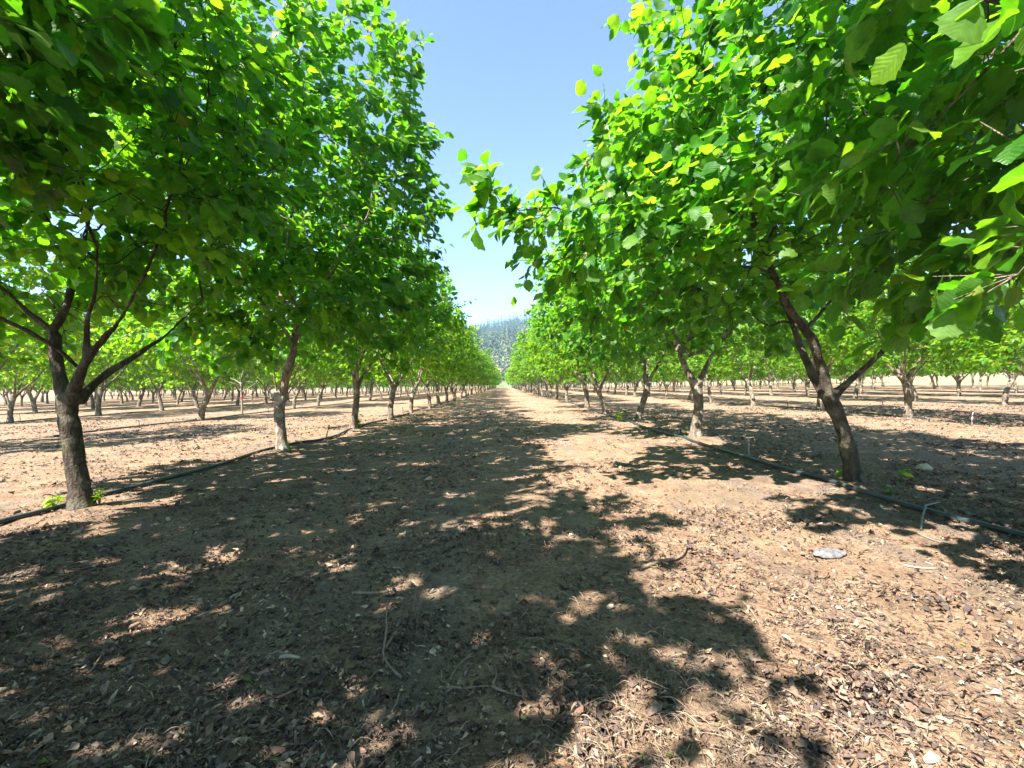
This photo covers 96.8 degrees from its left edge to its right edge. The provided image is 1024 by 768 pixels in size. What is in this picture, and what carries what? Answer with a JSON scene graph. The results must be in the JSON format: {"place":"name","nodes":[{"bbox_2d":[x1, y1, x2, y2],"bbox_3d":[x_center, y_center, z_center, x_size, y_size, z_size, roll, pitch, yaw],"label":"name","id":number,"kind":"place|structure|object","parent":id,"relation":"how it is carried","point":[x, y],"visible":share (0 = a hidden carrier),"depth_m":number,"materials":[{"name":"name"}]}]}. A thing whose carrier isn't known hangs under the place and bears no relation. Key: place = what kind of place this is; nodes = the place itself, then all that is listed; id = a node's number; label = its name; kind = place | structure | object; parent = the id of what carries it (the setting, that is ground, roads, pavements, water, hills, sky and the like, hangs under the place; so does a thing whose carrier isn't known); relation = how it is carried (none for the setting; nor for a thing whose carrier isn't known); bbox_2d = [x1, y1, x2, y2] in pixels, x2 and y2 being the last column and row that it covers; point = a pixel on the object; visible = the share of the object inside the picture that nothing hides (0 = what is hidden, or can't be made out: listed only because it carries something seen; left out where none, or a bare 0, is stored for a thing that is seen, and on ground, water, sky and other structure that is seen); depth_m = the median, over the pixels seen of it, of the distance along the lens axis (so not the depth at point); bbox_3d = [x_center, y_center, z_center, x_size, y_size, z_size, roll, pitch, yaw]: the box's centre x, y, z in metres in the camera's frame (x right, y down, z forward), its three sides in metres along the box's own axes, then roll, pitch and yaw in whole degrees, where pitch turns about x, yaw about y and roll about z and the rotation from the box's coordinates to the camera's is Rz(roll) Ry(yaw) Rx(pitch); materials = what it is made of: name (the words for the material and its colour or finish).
{"place":"outdoors","nodes":[
{"label":"outdoors","id":0,"kind":"place"},
{"bbox_2d":[33,314,814,389],"bbox_3d":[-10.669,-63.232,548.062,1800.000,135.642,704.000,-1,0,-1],"label":"hill","id":1,"kind":"structure","parent":0,"point":[503,383],"depth_m":216.40,"materials":[{"name":"green plant"}]},
{"bbox_2d":[5,284,1005,385],"bbox_3d":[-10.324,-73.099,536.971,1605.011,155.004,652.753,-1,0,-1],"label":"conifer forest","id":2,"kind":"object","parent":1,"relation":"on","point":[507,331],"visible":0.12,"depth_m":352.51,"materials":[{"name":"plant"}]},
{"bbox_2d":[0,372,1023,767],"bbox_3d":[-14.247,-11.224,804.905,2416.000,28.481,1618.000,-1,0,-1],"label":"ground","id":3,"kind":"structure","parent":0,"point":[500,400],"depth_m":2.44,"materials":[{"name":"soil"}]},
{"bbox_2d":[4,375,51,406],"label":"hazel tree","id":4,"kind":"object","parent":3,"relation":"on","point":[22,397],"visible":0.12,"depth_m":31.88,"materials":[{"name":"green plant"}]},
{"bbox_2d":[0,316,81,412],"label":"hazel tree","id":5,"kind":"object","parent":3,"relation":"on","point":[33,402],"visible":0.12,"depth_m":20.81,"materials":[{"name":"green plant"}]},
{"bbox_2d":[9,358,72,401],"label":"hazel tree","id":6,"kind":"object","parent":3,"relation":"on","point":[38,393],"visible":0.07,"depth_m":26.99,"materials":[{"name":"green plant"}]},
{"bbox_2d":[0,293,98,422],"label":"hazel tree","id":7,"kind":"object","parent":3,"relation":"on","point":[35,368],"visible":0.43,"depth_m":14.23,"materials":[{"name":"green plant"}]},
{"bbox_2d":[41,494,65,511],"bbox_3d":[-3.470,0.898,3.441,0.115,0.144,0.147,-1,0,29],"label":"weed plant","id":8,"kind":"object","parent":3,"relation":"on","point":[50,503],"visible":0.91,"depth_m":3.43,"materials":[{"name":"green plant"}]},
{"bbox_2d":[0,180,115,395],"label":"hazel tree","id":9,"kind":"object","parent":3,"relation":"on","point":[29,279],"visible":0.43,"depth_m":7.99,"materials":[{"name":"green plant"}]},
{"bbox_2d":[0,0,174,232],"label":"hazel tree","id":10,"kind":"object","parent":3,"relation":"on","point":[67,41],"visible":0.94,"depth_m":2.14,"materials":[{"name":"green plant"}]},
{"bbox_2d":[12,299,174,415],"bbox_3d":[-15.755,-1.231,17.377,4.651,5.199,4.295,-1,0,-36],"label":"hazel tree","id":11,"kind":"object","parent":3,"relation":"on","point":[111,360],"visible":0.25,"depth_m":17.39,"materials":[{"name":"green plant"}]},
{"bbox_2d":[46,316,141,408],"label":"hazel tree","id":12,"kind":"object","parent":3,"relation":"on","point":[111,377],"visible":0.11,"depth_m":23.91,"materials":[{"name":"green plant"}]},
{"bbox_2d":[92,485,103,504],"bbox_3d":[-3.134,0.846,3.447,0.096,0.168,0.104,-1,0,-1],"label":"weed plant","id":13,"kind":"object","parent":3,"relation":"on","point":[99,496],"visible":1,"depth_m":3.45,"materials":[{"name":"green plant"}]},
{"bbox_2d":[104,368,145,403],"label":"hazel tree","id":14,"kind":"object","parent":3,"relation":"on","point":[118,385],"visible":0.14,"depth_m":33.01,"materials":[{"name":"green plant"}]},
{"bbox_2d":[92,321,165,406],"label":"hazel tree","id":15,"kind":"object","parent":3,"relation":"on","point":[140,380],"visible":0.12,"depth_m":25.92,"materials":[{"name":"green plant"}]},
{"bbox_2d":[127,373,175,402],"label":"hazel tree","id":16,"kind":"object","parent":3,"relation":"on","point":[153,394],"visible":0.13,"depth_m":35.80,"materials":[{"name":"green plant"}]},
{"bbox_2d":[110,306,218,410],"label":"hazel tree","id":17,"kind":"object","parent":3,"relation":"on","point":[182,374],"visible":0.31,"depth_m":20.41,"materials":[{"name":"green plant"}]},
{"bbox_2d":[2,393,334,409],"bbox_3d":[-28.633,1.489,48.905,0.207,0.077,52.000,-1,0,-1],"label":"irrigation hose","id":18,"kind":"object","parent":3,"relation":"on","point":[132,403],"visible":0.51,"depth_m":33.60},
{"bbox_2d":[0,0,349,510],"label":"hazel tree","id":19,"kind":"object","parent":3,"relation":"on","point":[177,131],"visible":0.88,"depth_m":3.34,"materials":[{"name":"green plant"}]},
{"bbox_2d":[0,393,364,414],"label":"irrigation hose","id":20,"kind":"object","parent":3,"relation":"on","point":[150,405],"visible":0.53,"depth_m":26.47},
{"bbox_2d":[153,353,211,403],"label":"hazel tree","id":21,"kind":"object","parent":3,"relation":"on","point":[180,392],"visible":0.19,"depth_m":30.20,"materials":[{"name":"green plant"}]},
{"bbox_2d":[90,265,301,420],"bbox_3d":[-9.544,-1.387,13.940,4.742,5.331,4.274,-1,0,-1],"label":"hazel tree","id":22,"kind":"object","parent":3,"relation":"on","point":[130,322],"visible":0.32,"depth_m":13.26,"materials":[{"name":"green plant"}]},
{"bbox_2d":[0,392,405,423],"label":"irrigation hose","id":23,"kind":"object","parent":3,"relation":"on","point":[155,410],"visible":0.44,"depth_m":19.46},
{"bbox_2d":[169,315,237,408],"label":"hazel tree","id":24,"kind":"object","parent":3,"relation":"on","point":[196,403],"visible":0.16,"depth_m":23.05,"materials":[{"name":"green plant"}]},
{"bbox_2d":[194,333,267,404],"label":"hazel tree","id":25,"kind":"object","parent":3,"relation":"on","point":[252,373],"visible":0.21,"depth_m":26.21,"materials":[{"name":"green plant"}]},
{"bbox_2d":[208,377,255,400],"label":"hazel tree","id":26,"kind":"object","parent":3,"relation":"on","point":[227,384],"visible":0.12,"depth_m":36.11,"materials":[{"name":"green plant"}]},
{"bbox_2d":[0,391,482,524],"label":"irrigation hose","id":27,"kind":"object","parent":3,"relation":"on","point":[32,513],"visible":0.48,"depth_m":4.50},
{"bbox_2d":[230,370,255,413],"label":"bare young tree","id":28,"kind":"object","parent":3,"relation":"on","point":[241,391],"visible":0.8,"depth_m":16.95,"materials":[{"name":"brown plant"}]},
{"bbox_2d":[53,392,439,436],"bbox_3d":[-10.090,1.156,41.928,0.249,0.101,65.001,-1,0,-1],"label":"irrigation hose","id":29,"kind":"object","parent":3,"relation":"on","point":[197,420],"visible":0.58,"depth_m":13.28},
{"bbox_2d":[232,361,294,403],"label":"hazel tree","id":30,"kind":"object","parent":3,"relation":"on","point":[269,380],"visible":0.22,"depth_m":29.43,"materials":[{"name":"green plant"}]},
{"bbox_2d":[89,0,458,449],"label":"hazel tree","id":31,"kind":"object","parent":3,"relation":"on","point":[312,274],"visible":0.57,"depth_m":5.79,"materials":[{"name":"green plant"}]},
{"bbox_2d":[279,653,300,658],"bbox_3d":[-0.744,0.913,1.526,0.070,0.018,0.024,-1,0,-7],"label":"wood chip","id":32,"kind":"object","parent":3,"relation":"on","point":[287,656],"visible":1,"depth_m":1.52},
{"bbox_2d":[257,319,339,408],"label":"hazel tree","id":33,"kind":"object","parent":3,"relation":"on","point":[314,376],"visible":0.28,"depth_m":20.05,"materials":[{"name":"green plant"}]},
{"bbox_2d":[277,664,339,698],"bbox_3d":[-0.617,0.912,1.400,0.016,0.017,0.207,-1,0,35],"label":"fallen twig","id":34,"kind":"object","parent":3,"relation":"on","point":[289,692],"visible":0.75,"depth_m":1.35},
{"bbox_2d":[297,341,358,405],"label":"hazel tree","id":35,"kind":"object","parent":3,"relation":"on","point":[339,375],"visible":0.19,"depth_m":22.89,"materials":[{"name":"green plant"}]},
{"bbox_2d":[236,175,476,428],"bbox_3d":[-3.377,-1.490,9.504,4.302,5.196,4.310,-1,0,-37],"label":"hazel tree","id":36,"kind":"object","parent":3,"relation":"on","point":[444,317],"visible":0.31,"depth_m":9.23,"materials":[{"name":"green plant"}]},
{"bbox_2d":[332,351,381,386],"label":"hazel tree","id":37,"kind":"object","parent":3,"relation":"on","point":[372,372],"visible":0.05,"depth_m":29.50,"materials":[{"name":"green plant"}]},
{"bbox_2d":[352,590,388,594],"bbox_3d":[-0.612,0.905,1.970,0.160,0.016,0.020,-1,0,1],"label":"bark piece","id":38,"kind":"object","parent":3,"relation":"on","point":[368,592],"visible":0.99,"depth_m":1.97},
{"bbox_2d":[350,361,397,399],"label":"hazel tree","id":39,"kind":"object","parent":3,"relation":"on","point":[370,390],"visible":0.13,"depth_m":31.95,"materials":[{"name":"green plant"}]},
{"bbox_2d":[382,598,402,678],"bbox_3d":[-0.436,0.889,1.611,0.056,0.072,0.423,-1,0,-19],"label":"fallen twig","id":40,"kind":"object","parent":3,"relation":"on","point":[397,674],"visible":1,"depth_m":1.58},
{"bbox_2d":[327,246,473,419],"bbox_3d":[-3.338,-1.300,12.464,4.024,4.870,4.357,-1,0,-41],"label":"hazel tree","id":41,"kind":"object","parent":3,"relation":"on","point":[443,341],"visible":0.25,"depth_m":12.42,"materials":[{"name":"green plant"}]},
{"bbox_2d":[372,295,480,412],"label":"hazel tree","id":42,"kind":"object","parent":3,"relation":"on","point":[457,369],"visible":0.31,"depth_m":15.71,"materials":[{"name":"green plant"}]},
{"bbox_2d":[390,305,475,408],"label":"hazel tree","id":43,"kind":"object","parent":3,"relation":"on","point":[467,358],"visible":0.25,"depth_m":18.51,"materials":[{"name":"green plant"}]},
{"bbox_2d":[403,293,475,405],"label":"hazel tree","id":44,"kind":"object","parent":3,"relation":"on","point":[437,390],"visible":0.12,"depth_m":21.71,"materials":[{"name":"green plant"}]},
{"bbox_2d":[421,328,482,402],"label":"hazel tree","id":45,"kind":"object","parent":3,"relation":"on","point":[448,385],"visible":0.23,"depth_m":25.16,"materials":[{"name":"green plant"}]},
{"bbox_2d":[422,340,483,400],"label":"hazel tree","id":46,"kind":"object","parent":3,"relation":"on","point":[463,381],"visible":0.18,"depth_m":27.95,"materials":[{"name":"green plant"}]},
{"bbox_2d":[441,346,480,397],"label":"hazel tree","id":47,"kind":"object","parent":3,"relation":"on","point":[467,380],"visible":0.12,"depth_m":31.02,"materials":[{"name":"green plant"}]},
{"bbox_2d":[448,330,498,397],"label":"hazel tree","id":48,"kind":"object","parent":3,"relation":"on","point":[486,369],"visible":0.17,"depth_m":33.76,"materials":[{"name":"green plant"}]},
{"bbox_2d":[460,355,488,395],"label":"hazel tree","id":49,"kind":"object","parent":3,"relation":"on","point":[479,379],"visible":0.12,"depth_m":40.02,"materials":[{"name":"green plant"}]},
{"bbox_2d":[464,345,493,396],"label":"hazel tree","id":50,"kind":"object","parent":3,"relation":"on","point":[477,370],"visible":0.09,"depth_m":36.83,"materials":[{"name":"green plant"}]},
{"bbox_2d":[447,659,524,696],"bbox_3d":[-0.061,0.908,1.413,0.244,0.013,0.159,-1,0,12],"label":"fallen twig","id":51,"kind":"object","parent":3,"relation":"on","point":[493,686],"visible":0.99,"depth_m":1.36,"materials":[{"name":"wood"}]},
{"bbox_2d":[97,362,878,395],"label":"distant orchard","id":52,"kind":"object","parent":3,"relation":"on","point":[498,382],"visible":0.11,"depth_m":90.09,"materials":[{"name":"green plant"}]},
{"bbox_2d":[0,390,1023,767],"bbox_3d":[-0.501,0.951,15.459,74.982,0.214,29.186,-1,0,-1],"label":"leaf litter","id":53,"kind":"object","parent":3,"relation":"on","point":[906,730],"visible":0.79,"depth_m":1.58,"materials":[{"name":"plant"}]},
{"bbox_2d":[0,412,1023,767],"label":"straw clippings","id":54,"kind":"object","parent":3,"relation":"on","point":[634,696],"visible":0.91,"depth_m":1.35,"materials":[{"name":"plant"}]},
{"bbox_2d":[506,337,553,395],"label":"hazel tree","id":55,"kind":"object","parent":3,"relation":"on","point":[513,369],"visible":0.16,"depth_m":34.63,"materials":[{"name":"green plant"}]},
{"bbox_2d":[511,351,548,394],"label":"hazel tree","id":56,"kind":"object","parent":3,"relation":"on","point":[523,379],"visible":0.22,"depth_m":37.63,"materials":[{"name":"green plant"}]},
{"bbox_2d":[512,323,567,396],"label":"hazel tree","id":57,"kind":"object","parent":3,"relation":"on","point":[518,363],"visible":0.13,"depth_m":31.58,"materials":[{"name":"green plant"}]},
{"bbox_2d":[525,332,581,398],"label":"hazel tree","id":58,"kind":"object","parent":3,"relation":"on","point":[549,385],"visible":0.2,"depth_m":28.87,"materials":[{"name":"green plant"}]},
{"bbox_2d":[519,307,589,399],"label":"hazel tree","id":59,"kind":"object","parent":3,"relation":"on","point":[531,371],"visible":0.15,"depth_m":25.48,"materials":[{"name":"green plant"}]},
{"bbox_2d":[537,327,603,401],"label":"hazel tree","id":60,"kind":"object","parent":3,"relation":"on","point":[557,377],"visible":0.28,"depth_m":22.03,"materials":[{"name":"green plant"}]},
{"bbox_2d":[514,267,649,407],"bbox_3d":[2.631,-1.622,16.563,4.750,5.310,4.387,-1,0,20],"label":"hazel tree","id":61,"kind":"object","parent":3,"relation":"on","point":[531,346],"visible":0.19,"depth_m":16.38,"materials":[{"name":"green plant"}]},
{"bbox_2d":[523,292,677,413],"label":"hazel tree","id":62,"kind":"object","parent":3,"relation":"on","point":[556,357],"visible":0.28,"depth_m":13.43,"materials":[{"name":"green plant"}]},
{"bbox_2d":[590,365,625,393],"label":"hazel tree","id":63,"kind":"object","parent":3,"relation":"on","point":[614,381],"visible":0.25,"depth_m":37.77,"materials":[{"name":"green plant"}]},
{"bbox_2d":[599,365,642,394],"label":"hazel tree","id":64,"kind":"object","parent":3,"relation":"on","point":[628,383],"visible":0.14,"depth_m":34.76,"materials":[{"name":"green plant"}]},
{"bbox_2d":[524,211,733,419],"bbox_3d":[2.494,-1.655,10.295,4.508,5.372,4.194,-1,0,-1],"label":"hazel tree","id":65,"kind":"object","parent":3,"relation":"on","point":[575,344],"visible":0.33,"depth_m":10.10,"materials":[{"name":"green plant"}]},
{"bbox_2d":[607,353,653,395],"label":"hazel tree","id":66,"kind":"object","parent":3,"relation":"on","point":[636,384],"visible":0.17,"depth_m":31.48,"materials":[{"name":"green plant"}]},
{"bbox_2d":[620,345,675,396],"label":"hazel tree","id":67,"kind":"object","parent":3,"relation":"on","point":[637,369],"visible":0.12,"depth_m":28.14,"materials":[{"name":"green plant"}]},
{"bbox_2d":[639,541,687,569],"bbox_3d":[0.817,0.884,2.335,0.475,0.027,0.086,-1,0,-42],"label":"fallen twig","id":68,"kind":"object","parent":3,"relation":"on","point":[645,566],"visible":0.84,"depth_m":2.26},
{"bbox_2d":[639,337,701,398],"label":"hazel tree","id":69,"kind":"object","parent":3,"relation":"on","point":[666,386],"visible":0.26,"depth_m":25.41,"materials":[{"name":"green plant"}]},
{"bbox_2d":[519,38,843,436],"bbox_3d":[2.745,-1.872,7.094,3.953,5.694,4.561,-1,0,37],"label":"hazel tree","id":70,"kind":"object","parent":3,"relation":"on","point":[776,343],"visible":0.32,"depth_m":6.84,"materials":[{"name":"green plant"}]},
{"bbox_2d":[646,333,733,399],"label":"hazel tree","id":71,"kind":"object","parent":3,"relation":"on","point":[677,376],"visible":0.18,"depth_m":22.51,"materials":[{"name":"green plant"}]},
{"bbox_2d":[662,316,746,402],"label":"hazel tree","id":72,"kind":"object","parent":3,"relation":"on","point":[679,366],"visible":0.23,"depth_m":19.81,"materials":[{"name":"green plant"}]},
{"bbox_2d":[702,348,742,393],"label":"hazel tree","id":73,"kind":"object","parent":3,"relation":"on","point":[720,384],"visible":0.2,"depth_m":31.74,"materials":[{"name":"green plant"}]},
{"bbox_2d":[449,0,1021,481],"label":"hazel tree","id":74,"kind":"object","parent":3,"relation":"on","point":[711,206],"visible":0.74,"depth_m":3.45,"materials":[{"name":"green plant"}]},
{"bbox_2d":[559,389,929,419],"bbox_3d":[8.352,0.830,42.250,0.162,0.096,65.001,-1,0,-1],"label":"irrigation hose","id":75,"kind":"object","parent":3,"relation":"on","point":[792,407],"visible":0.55,"depth_m":13.86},
{"bbox_2d":[689,307,806,405],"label":"hazel tree","id":76,"kind":"object","parent":3,"relation":"on","point":[750,358],"visible":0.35,"depth_m":16.45,"materials":[{"name":"green plant"}]},
{"bbox_2d":[722,333,775,394],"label":"hazel tree","id":77,"kind":"object","parent":3,"relation":"on","point":[758,375],"visible":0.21,"depth_m":28.71,"materials":[{"name":"green plant"}]},
{"bbox_2d":[731,331,799,394],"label":"hazel tree","id":78,"kind":"object","parent":3,"relation":"on","point":[774,371],"visible":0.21,"depth_m":26.36,"materials":[{"name":"green plant"}]},
{"bbox_2d":[527,391,1023,538],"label":"irrigation hose","id":79,"kind":"object","parent":3,"relation":"on","point":[993,527],"visible":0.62,"depth_m":3.46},
{"bbox_2d":[749,673,810,703],"bbox_3d":[0.783,0.888,1.331,0.027,0.023,0.173,-1,0,-35],"label":"fallen twig","id":80,"kind":"object","parent":3,"relation":"on","point":[754,677],"visible":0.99,"depth_m":1.34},
{"bbox_2d":[776,355,805,392],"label":"hazel tree","id":81,"kind":"object","parent":3,"relation":"on","point":[790,374],"visible":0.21,"depth_m":33.36,"materials":[{"name":"green plant"}]},
{"bbox_2d":[606,389,983,403],"bbox_3d":[14.490,0.728,44.357,0.176,0.101,59.801,-1,0,-1],"label":"irrigation hose","id":82,"kind":"object","parent":3,"relation":"on","point":[841,399],"visible":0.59,"depth_m":19.86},
{"bbox_2d":[775,312,852,396],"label":"hazel tree","id":83,"kind":"object","parent":3,"relation":"on","point":[800,365],"visible":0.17,"depth_m":22.65,"materials":[{"name":"green plant"}]},
{"bbox_2d":[812,547,846,558],"bbox_3d":[1.641,0.864,2.339,0.182,0.030,0.101,-1,0,-21],"label":"stone","id":84,"kind":"object","parent":3,"relation":"on","point":[829,553],"visible":1,"depth_m":2.32,"materials":[{"name":"stone"}]},
{"bbox_2d":[739,239,925,408],"bbox_3d":[8.812,-1.718,12.966,4.527,5.239,4.028,-1,0,19],"label":"hazel tree","id":85,"kind":"object","parent":3,"relation":"on","point":[826,358],"visible":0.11,"depth_m":12.60,"materials":[{"name":"green plant"}]},
{"bbox_2d":[831,699,838,721],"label":"fallen twig","id":86,"kind":"object","parent":3,"relation":"on","point":[834,706],"visible":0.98,"depth_m":1.22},
{"bbox_2d":[670,387,1023,392],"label":"irrigation hose","id":87,"kind":"object","parent":3,"relation":"on","point":[885,390],"visible":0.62,"depth_m":29.20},
{"bbox_2d":[689,389,1013,397],"bbox_3d":[20.623,0.625,46.465,0.182,0.091,54.601,-1,0,-1],"label":"irrigation hose","id":88,"kind":"object","parent":3,"relation":"on","point":[858,393],"visible":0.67,"depth_m":27.27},
{"bbox_2d":[799,297,922,398],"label":"hazel tree","id":89,"kind":"object","parent":3,"relation":"on","point":[857,386],"visible":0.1,"depth_m":19.85,"materials":[{"name":"green plant"}]},
{"bbox_2d":[847,369,890,390],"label":"hazel tree","id":90,"kind":"object","parent":3,"relation":"on","point":[882,372],"visible":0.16,"depth_m":33.94,"materials":[{"name":"green plant"}]},
{"bbox_2d":[755,0,1023,364],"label":"hazel tree","id":91,"kind":"object","parent":3,"relation":"on","point":[924,130],"visible":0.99,"depth_m":2.05,"materials":[{"name":"green plant"}]},
{"bbox_2d":[826,293,955,401],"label":"hazel tree","id":92,"kind":"object","parent":3,"relation":"on","point":[915,398],"visible":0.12,"depth_m":16.88,"materials":[{"name":"green plant"}]},
{"bbox_2d":[898,465,912,483],"bbox_3d":[3.379,0.765,3.913,0.116,0.199,0.069,-1,0,-1],"label":"hazel seedling","id":93,"kind":"object","parent":3,"relation":"on","point":[902,471],"visible":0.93,"depth_m":3.91,"materials":[{"name":"green plant"}]},
{"bbox_2d":[870,336,948,383],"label":"hazel tree","id":94,"kind":"object","parent":3,"relation":"on","point":[884,369],"visible":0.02,"depth_m":24.11,"materials":[{"name":"green plant"}]},
{"bbox_2d":[806,248,1023,417],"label":"hazel tree","id":95,"kind":"object","parent":3,"relation":"on","point":[858,337],"visible":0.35,"depth_m":10.10,"materials":[{"name":"green plant"}]},
{"bbox_2d":[915,463,932,470],"bbox_3d":[4.053,0.826,4.472,0.121,0.092,0.124,-1,0,-1],"label":"stone","id":96,"kind":"object","parent":3,"relation":"on","point":[925,466],"visible":0.7,"depth_m":4.45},
{"bbox_2d":[918,360,988,387],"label":"hazel tree","id":97,"kind":"object","parent":3,"relation":"on","point":[959,373],"depth_m":27.53,"materials":[{"name":"green plant"}]},
{"bbox_2d":[913,325,1014,395],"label":"hazel tree","id":98,"kind":"object","parent":3,"relation":"on","point":[958,380],"visible":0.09,"depth_m":21.37,"materials":[{"name":"green plant"}]},
{"bbox_2d":[925,268,1023,372],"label":"hazel tree","id":99,"kind":"object","parent":3,"relation":"on","point":[996,353],"visible":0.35,"depth_m":8.03,"materials":[{"name":"green plant"}]},
{"bbox_2d":[943,282,1023,404],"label":"hazel tree","id":100,"kind":"object","parent":3,"relation":"on","point":[1006,391],"visible":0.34,"depth_m":13.92,"materials":[{"name":"green plant"}]},
{"bbox_2d":[977,351,1023,392],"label":"hazel tree","id":101,"kind":"object","parent":3,"relation":"on","point":[1014,383],"visible":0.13,"depth_m":24.59,"materials":[{"name":"green plant"}]},
{"bbox_2d":[0,0,1023,332],"label":"sky","id":102,"kind":"structure","parent":0,"point":[502,76],"materials":[{"name":"blue"}]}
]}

